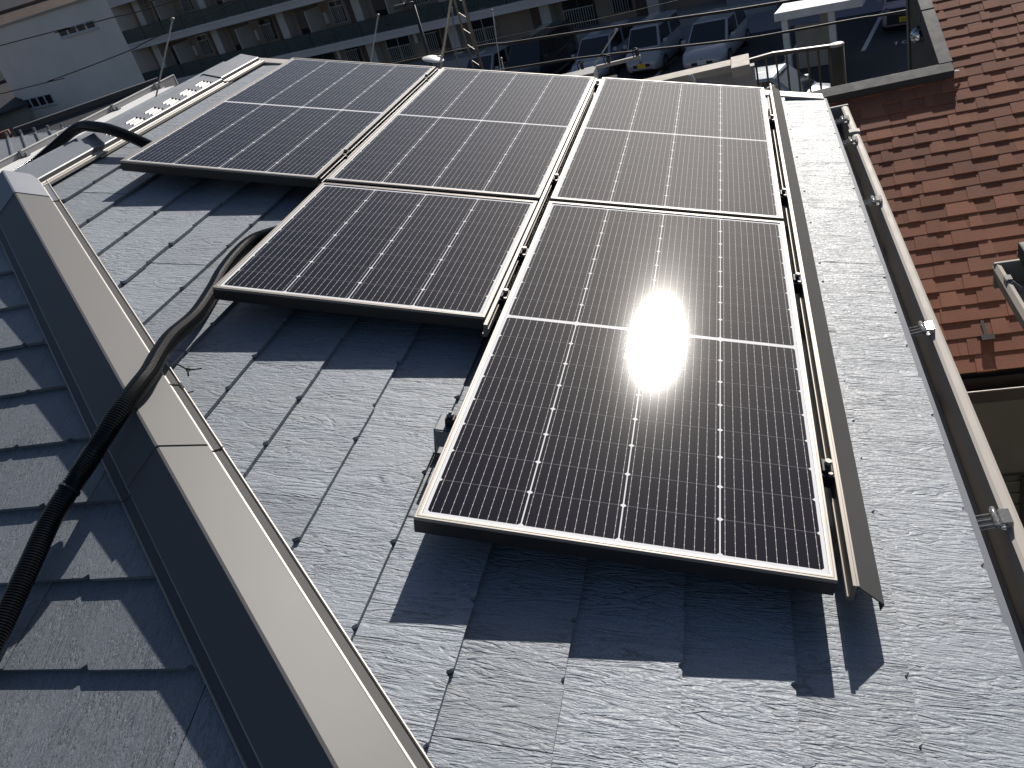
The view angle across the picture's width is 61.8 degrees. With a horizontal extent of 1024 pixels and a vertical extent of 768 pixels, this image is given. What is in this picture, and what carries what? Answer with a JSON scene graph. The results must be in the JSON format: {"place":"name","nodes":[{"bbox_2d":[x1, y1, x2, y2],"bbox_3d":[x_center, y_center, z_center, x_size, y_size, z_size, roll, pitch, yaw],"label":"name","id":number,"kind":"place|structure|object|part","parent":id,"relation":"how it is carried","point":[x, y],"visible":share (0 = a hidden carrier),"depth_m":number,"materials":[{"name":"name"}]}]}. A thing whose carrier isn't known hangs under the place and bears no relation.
{"place":"outdoors","nodes":[
{"label":"outdoors","id":0,"kind":"place"},
{"bbox_2d":[0,122,63,159],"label":"seam roof house","id":1,"kind":"structure","parent":0,"point":[9,146],"depth_m":16.41,"materials":[{"name":"grey metal"}]},
{"bbox_2d":[0,0,76,24],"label":"distant house","id":2,"kind":"structure","parent":0,"point":[22,11],"depth_m":74.58,"materials":[{"name":"brown tile"}]},
{"bbox_2d":[0,0,178,45],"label":"overhead cable","id":3,"kind":"object","parent":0,"point":[64,29],"visible":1,"depth_m":20.95,"materials":[{"name":"black rubber"}]},
{"bbox_2d":[0,0,238,93],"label":"overhead cable","id":4,"kind":"object","parent":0,"point":[121,53],"visible":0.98,"depth_m":21.17,"materials":[{"name":"black rubber"}]},
{"bbox_2d":[155,17,174,96],"bbox_3d":[-4.316,-3.764,10.491,1.055,1.177,0.053,-7,32,18],"label":"guy rod","id":5,"kind":"object","parent":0,"point":[172,19],"visible":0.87,"depth_m":10.31,"materials":[{"name":"metal"}]},
{"bbox_2d":[491,9,500,70],"bbox_3d":[-0.138,-4.191,11.649,0.240,1.711,0.029,-7,32,18],"label":"guy rod","id":6,"kind":"object","parent":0,"point":[496,38],"visible":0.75,"depth_m":11.38,"materials":[{"name":"metal"}]},
{"bbox_2d":[385,0,678,62],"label":"overhead cable","id":7,"kind":"object","parent":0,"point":[537,30],"visible":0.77,"depth_m":18.83,"materials":[{"name":"black rubber"}]},
{"bbox_2d":[561,66,616,78],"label":"grey house","id":8,"kind":"structure","parent":0,"point":[590,72],"depth_m":9.48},
{"bbox_2d":[370,14,379,61],"bbox_3d":[-1.823,-4.018,10.944,0.736,1.224,0.038,-7,32,18],"label":"guy rod","id":9,"kind":"object","parent":8,"relation":"attached to","point":[378,15],"visible":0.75,"depth_m":10.69,"materials":[{"name":"metal"}]},
{"bbox_2d":[422,0,483,69],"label":"roof antenna","id":10,"kind":"object","parent":8,"relation":"on","point":[434,58],"visible":0.94,"depth_m":9.34,"materials":[{"name":"metal"}]},
{"bbox_2d":[390,0,801,63],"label":"overhead cable","id":11,"kind":"object","parent":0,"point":[623,25],"visible":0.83,"depth_m":18.51,"materials":[{"name":"black rubber"}]},
{"bbox_2d":[462,0,884,68],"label":"pavement","id":12,"kind":"structure","parent":0,"point":[761,21],"depth_m":33.90,"materials":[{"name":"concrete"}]},
{"bbox_2d":[556,8,907,83],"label":"parking lot","id":13,"kind":"structure","parent":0,"point":[882,54],"depth_m":28.97,"materials":[{"name":"grey asphalt"}]},
{"bbox_2d":[393,1,432,65],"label":"street lamp","id":14,"kind":"object","parent":13,"relation":"on","point":[398,6],"visible":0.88,"depth_m":31.30,"materials":[{"name":"grey metal"}]},
{"bbox_2d":[466,40,515,69],"bbox_3d":[-0.956,-14.077,38.259,2.030,1.550,4.212,2,35,31],"label":"parked car","id":15,"kind":"object","parent":13,"relation":"on","point":[489,57],"visible":0.19,"depth_m":37.57,"materials":[{"name":"grey paint"}]},
{"bbox_3d":[-0.565,-14.267,37.513,0.119,0.502,1.469,2,35,31],"label":"side window","id":16,"kind":"part","parent":15,"relation":"part of","materials":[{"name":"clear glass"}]},
{"bbox_2d":[503,19,578,73],"bbox_3d":[1.213,-14.099,36.815,2.120,1.880,4.718,2,35,31],"label":"parked car","id":17,"kind":"object","parent":13,"relation":"on","point":[542,50],"visible":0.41,"depth_m":35.95,"materials":[{"name":"black paint"}]},
{"bbox_3d":[1.509,-14.239,35.839,0.125,0.602,1.751,2,35,31],"label":"side window","id":18,"kind":"part","parent":17,"relation":"part of","materials":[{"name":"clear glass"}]},
{"bbox_3d":[2.273,-15.217,37.055,0.134,0.581,1.551,2,35,31],"label":"side window","id":19,"kind":"part","parent":17,"relation":"part of","materials":[{"name":"black glass"}]},
{"bbox_2d":[571,20,633,76],"bbox_3d":[3.776,-13.701,35.180,2.030,1.500,4.218,2,35,31],"label":"parked car","id":20,"kind":"object","parent":13,"relation":"on","point":[594,43],"visible":0.48,"depth_m":34.37,"materials":[{"name":"silver metal"}]},
{"bbox_3d":[4.172,-13.881,34.444,0.119,0.487,1.469,2,35,31],"label":"side window","id":21,"kind":"part","parent":20,"relation":"part of","materials":[{"name":"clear glass"}]},
{"bbox_3d":[4.791,-14.671,35.427,0.128,0.466,1.269,2,35,31],"label":"side window","id":22,"kind":"part","parent":20,"relation":"part of","materials":[{"name":"black glass"}]},
{"bbox_2d":[623,9,684,74],"bbox_3d":[5.554,-13.360,33.492,1.820,1.680,3.418,2,35,31],"label":"parked car","id":23,"kind":"object","parent":13,"relation":"on","point":[658,35],"visible":0.9,"depth_m":32.66,"materials":[{"name":"grey paint"}]},
{"bbox_3d":[5.813,-13.525,32.698,0.107,0.541,1.273,2,35,31],"label":"side window","id":24,"kind":"part","parent":23,"relation":"part of","materials":[{"name":"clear glass"}]},
{"bbox_3d":[6.363,-14.228,33.571,0.115,0.520,1.130,2,35,31],"label":"side window","id":25,"kind":"part","parent":23,"relation":"part of","materials":[{"name":"black glass"}]},
{"bbox_2d":[681,4,749,69],"bbox_3d":[7.562,-12.877,31.809,2.030,1.500,3.968,2,35,31],"label":"parked car","id":26,"kind":"object","parent":13,"relation":"on","point":[723,26],"visible":0.88,"depth_m":30.99,"materials":[{"name":"grey paint"}]},
{"bbox_3d":[7.984,-13.090,31.115,0.119,0.487,1.370,2,35,31],"label":"side window","id":27,"kind":"part","parent":26,"relation":"part of","materials":[{"name":"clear glass"}]},
{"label":"side window","id":28,"kind":"part","parent":26,"relation":"part of","materials":[{"name":"black glass"}]},
{"bbox_2d":[567,12,881,76],"bbox_3d":[1.808,-12.683,36.025,30.160,0.006,4.900,2,35,31],"label":"parking line","id":29,"kind":"object","parent":13,"relation":"on","point":[873,30],"visible":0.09,"depth_m":30.09,"materials":[{"name":"white paint"}]},
{"bbox_2d":[755,63,829,92],"bbox_3d":[7.106,-7.921,23.787,4.012,1.550,2.030,6,37,35],"label":"parked car","id":30,"kind":"object","parent":13,"relation":"on","point":[783,77],"visible":0.05,"depth_m":23.12,"materials":[{"name":"white paint"}]},
{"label":"side window","id":31,"kind":"part","parent":30,"relation":"part of","materials":[{"name":"glass"}]},
{"bbox_2d":[774,0,865,68],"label":"canopy shelter","id":32,"kind":"object","parent":13,"relation":"on","point":[825,10],"visible":0.77,"depth_m":26.17,"materials":[{"name":"white metal"}]},
{"bbox_2d":[877,0,905,30],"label":"parked car","id":33,"kind":"object","parent":13,"relation":"on","point":[893,20],"visible":0.5,"depth_m":28.37,"materials":[{"name":"pink paint"}]},
{"bbox_2d":[642,41,846,91],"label":"balcony house","id":34,"kind":"structure","parent":0,"point":[739,70],"depth_m":11.10,"materials":[{"name":"paint"}]},
{"bbox_2d":[805,0,1023,527],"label":"shingle house","id":35,"kind":"structure","parent":0,"point":[939,123],"depth_m":6.72,"materials":[{"name":"brown tile"}]},
{"bbox_2d":[992,242,1023,329],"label":"rain gutter","id":36,"kind":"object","parent":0,"point":[1008,278],"depth_m":3.59,"materials":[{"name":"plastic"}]},
{"label":"ground","id":37,"kind":"structure","parent":0,"visible":0},
{"bbox_2d":[0,129,13,139],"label":"rust roof cottage","id":38,"kind":"structure","parent":37,"relation":"on","point":[2,135],"depth_m":21.60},
{"bbox_2d":[0,0,27,10],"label":"distant house","id":39,"kind":"structure","parent":37,"relation":"on","point":[6,4],"depth_m":82.22,"materials":[{"name":"tile"}]},
{"bbox_2d":[0,79,35,136],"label":"distant house","id":40,"kind":"structure","parent":37,"relation":"on","point":[15,111],"depth_m":62.21,"materials":[{"name":"tile"}]},
{"bbox_2d":[13,77,158,136],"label":"dark roof cottage","id":41,"kind":"structure","parent":37,"relation":"on","point":[71,115],"depth_m":22.13,"materials":[{"name":"tile"}]},
{"bbox_2d":[0,74,178,172],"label":"flat roof annex","id":42,"kind":"object","parent":37,"relation":"on","point":[24,155],"visible":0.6,"depth_m":11.11,"materials":[{"name":"white concrete"}]},
{"bbox_2d":[0,0,781,118],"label":"apartment block","id":43,"kind":"structure","parent":37,"relation":"on","point":[341,30],"depth_m":50.79,"materials":[{"name":"concrete"}]},
{"bbox_2d":[23,93,56,109],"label":"window","id":44,"kind":"structure","parent":43,"relation":"in","point":[45,100],"depth_m":61.53,"materials":[{"name":"black glass"}]},
{"bbox_2d":[58,19,98,39],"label":"window","id":45,"kind":"structure","parent":43,"relation":"in","point":[68,33],"depth_m":55.73,"materials":[{"name":"black glass"}]},
{"bbox_2d":[148,0,160,20],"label":"window","id":46,"kind":"structure","parent":43,"relation":"in","point":[150,1],"depth_m":53.91,"materials":[{"name":"black glass"}]},
{"bbox_2d":[168,38,185,64],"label":"window","id":47,"kind":"structure","parent":43,"relation":"in","point":[170,44],"depth_m":55.06,"materials":[{"name":"black glass"}]},
{"bbox_2d":[179,0,195,12],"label":"window","id":48,"kind":"structure","parent":43,"relation":"in","point":[191,2],"depth_m":52.52,"materials":[{"name":"black glass"}]},
{"bbox_2d":[195,33,214,55],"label":"window","id":49,"kind":"structure","parent":43,"relation":"in","point":[203,36],"depth_m":53.63,"materials":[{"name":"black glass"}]},
{"bbox_2d":[208,33,219,54],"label":"door","id":50,"kind":"structure","parent":43,"relation":"in","point":[209,34],"depth_m":53.38,"materials":[{"name":"grey"}]},
{"bbox_2d":[228,22,247,49],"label":"window","id":51,"kind":"structure","parent":43,"relation":"in","point":[231,29],"depth_m":52.26,"materials":[{"name":"black glass"}]},
{"bbox_2d":[258,17,277,40],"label":"window","id":52,"kind":"structure","parent":43,"relation":"in","point":[266,20],"depth_m":50.83,"materials":[{"name":"black glass"}]},
{"bbox_2d":[272,16,283,39],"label":"door","id":53,"kind":"structure","parent":43,"relation":"in","point":[273,17],"depth_m":50.53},
{"bbox_2d":[294,5,316,34],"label":"window","id":54,"kind":"structure","parent":43,"relation":"in","point":[299,13],"depth_m":49.43,"materials":[{"name":"black glass"}]},
{"bbox_2d":[311,52,335,59],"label":"window","id":55,"kind":"structure","parent":43,"relation":"in","point":[326,56],"depth_m":50.16,"materials":[{"name":"black glass"}]},
{"bbox_2d":[328,0,348,23],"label":"window","id":56,"kind":"structure","parent":43,"relation":"in","point":[331,3],"depth_m":48.00,"materials":[{"name":"black glass"}]},
{"bbox_2d":[344,0,356,22],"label":"door","id":57,"kind":"structure","parent":43,"relation":"in","point":[351,13],"depth_m":47.74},
{"bbox_2d":[344,46,363,61],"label":"window","id":58,"kind":"structure","parent":43,"relation":"in","point":[358,51],"depth_m":49.20,"materials":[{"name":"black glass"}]},
{"bbox_2d":[360,45,369,61],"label":"door","id":59,"kind":"structure","parent":43,"relation":"in","point":[363,48],"depth_m":48.88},
{"bbox_2d":[371,0,388,16],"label":"window","id":60,"kind":"structure","parent":43,"relation":"in","point":[380,8],"depth_m":46.76,"materials":[{"name":"black glass"}]},
{"bbox_2d":[384,35,415,62],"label":"window","id":61,"kind":"structure","parent":43,"relation":"in","point":[403,40],"depth_m":47.62,"materials":[{"name":"black glass"}]},
{"bbox_2d":[413,0,428,4],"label":"window","id":62,"kind":"structure","parent":43,"relation":"in","point":[427,1],"depth_m":45.51,"materials":[{"name":"black glass"}]},
{"bbox_2d":[423,29,441,50],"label":"window","id":63,"kind":"structure","parent":43,"relation":"in","point":[437,33],"depth_m":46.43,"materials":[{"name":"black glass"}]},
{"bbox_2d":[439,27,452,51],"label":"door","id":64,"kind":"structure","parent":43,"relation":"in","point":[448,44],"depth_m":46.12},
{"bbox_2d":[467,16,501,44],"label":"window","id":65,"kind":"structure","parent":43,"relation":"in","point":[486,22],"depth_m":44.76,"materials":[{"name":"black glass"}]},
{"bbox_2d":[529,7,541,29],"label":"door","id":66,"kind":"structure","parent":43,"relation":"in","point":[535,15],"depth_m":43.20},
{"bbox_2d":[561,0,598,28],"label":"window","id":67,"kind":"structure","parent":43,"relation":"in","point":[568,4],"depth_m":42.02,"materials":[{"name":"black glass"}]},
{"bbox_2d":[611,0,632,12],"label":"window","id":68,"kind":"structure","parent":43,"relation":"in","point":[629,1],"depth_m":40.95,"materials":[{"name":"black glass"}]},
{"bbox_2d":[634,0,648,15],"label":"door","id":69,"kind":"structure","parent":43,"relation":"in","point":[639,4],"depth_m":40.63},
{"bbox_2d":[0,54,1023,767],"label":"slate roof house","id":70,"kind":"structure","parent":37,"relation":"on","point":[244,564],"depth_m":1.67,"materials":[{"name":"grey stone"}]},
{"bbox_2d":[11,120,151,170],"bbox_3d":[-1.878,-0.926,3.615,1.424,0.278,0.333,-7,32,18],"label":"corrugated hose","id":71,"kind":"object","parent":70,"relation":"on","point":[67,135],"visible":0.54,"depth_m":3.57,"materials":[{"name":"black plastic"}]},
{"bbox_2d":[0,225,276,654],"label":"corrugated hose","id":72,"kind":"object","parent":70,"relation":"on","point":[58,506],"visible":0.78,"depth_m":1.86,"materials":[{"name":"black plastic"}]},
{"bbox_2d":[176,363,201,376],"bbox_3d":[-0.808,-0.044,2.140,0.043,0.030,0.054,-36,35,-29],"label":"wire tie","id":73,"kind":"object","parent":72,"relation":"attached to","point":[188,369],"visible":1,"depth_m":2.14,"materials":[{"name":"black plastic"}]},
{"bbox_2d":[319,68,437,183],"bbox_3d":[-0.537,-1.139,3.706,0.029,0.093,1.565,7,35,9],"label":"mounting rail","id":74,"kind":"object","parent":70,"relation":"attached to","point":[335,166],"visible":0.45,"depth_m":3.51,"materials":[{"name":"grey metal"}]},
{"bbox_2d":[120,58,435,187],"bbox_3d":[-0.919,-1.199,3.752,0.770,0.038,1.575,7,35,9],"label":"solar panel","id":75,"kind":"object","parent":74,"relation":"on","point":[303,122],"visible":0.94,"depth_m":3.53,"materials":[{"name":"glass"}]},
{"bbox_2d":[433,410,455,454],"bbox_3d":[-0.139,0.105,1.892,0.070,0.109,0.060,7,35,9],"label":"roof bracket","id":76,"kind":"object","parent":70,"relation":"attached to","point":[443,427],"visible":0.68,"depth_m":1.87,"materials":[{"name":"metal"}]},
{"bbox_2d":[482,78,599,336],"bbox_3d":[0.183,-0.799,3.221,0.042,0.093,2.441,7,35,9],"label":"mounting rail","id":77,"kind":"object","parent":70,"relation":"attached to","point":[498,304],"visible":0.83,"depth_m":2.79,"materials":[{"name":"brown metal"}]},
{"bbox_2d":[212,182,537,328],"bbox_3d":[-0.370,-0.427,2.633,0.770,0.038,0.803,7,35,9],"label":"solar panel","id":78,"kind":"object","parent":77,"relation":"attached to","point":[438,258],"visible":0.97,"depth_m":2.53,"materials":[{"name":"glass"}]},
{"bbox_2d":[326,67,594,202],"bbox_3d":[-0.128,-1.100,3.621,0.770,0.038,1.575,7,35,9],"label":"solar panel","id":79,"kind":"object","parent":77,"relation":"on","point":[492,133],"visible":0.91,"depth_m":3.43,"materials":[{"name":"glass"}]},
{"bbox_2d":[767,91,857,600],"bbox_3d":[0.899,-0.492,2.785,0.038,0.093,3.152,7,35,9],"label":"mounting rail","id":80,"kind":"object","parent":70,"relation":"attached to","point":[842,551],"visible":0.82,"depth_m":2.01,"materials":[{"name":"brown metal"}]},
{"bbox_2d":[413,201,837,595],"bbox_3d":[0.347,-0.122,2.200,0.770,0.038,1.575,7,35,9],"label":"solar panel","id":81,"kind":"object","parent":80,"relation":"attached to","point":[638,393],"visible":1,"depth_m":1.90,"materials":[{"name":"glass"}]},
{"bbox_2d":[550,77,782,220],"bbox_3d":[0.664,-1.006,3.497,0.770,0.038,1.575,7,35,9],"label":"solar panel","id":82,"kind":"object","parent":80,"relation":"attached to","point":[694,148],"visible":0.92,"depth_m":3.31,"materials":[{"name":"glass"}]},
{"bbox_2d":[769,83,884,610],"bbox_3d":[0.954,-0.516,2.845,0.056,0.086,3.288,7,35,9],"label":"eave cover","id":83,"kind":"object","parent":70,"relation":"on","point":[866,570],"visible":0.73,"depth_m":1.99,"materials":[{"name":"metal"}]},
{"bbox_2d":[577,28,640,69],"bbox_3d":[2.580,-5.844,19.781,1.417,4.500,0.285,-7,32,18],"label":"utility pole","id":84,"kind":"object","parent":37,"relation":"on","point":[637,56],"visible":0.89,"depth_m":18.84,"materials":[{"name":"metal"}]},
{"bbox_2d":[493,10,905,70],"bbox_3d":[-1.897,-6.929,20.087,31.002,1.901,0.049,-7,32,18],"label":"overhead cable","id":85,"kind":"object","parent":84,"relation":"attached to","point":[731,40],"visible":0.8,"depth_m":18.30,"materials":[{"name":"black rubber"}]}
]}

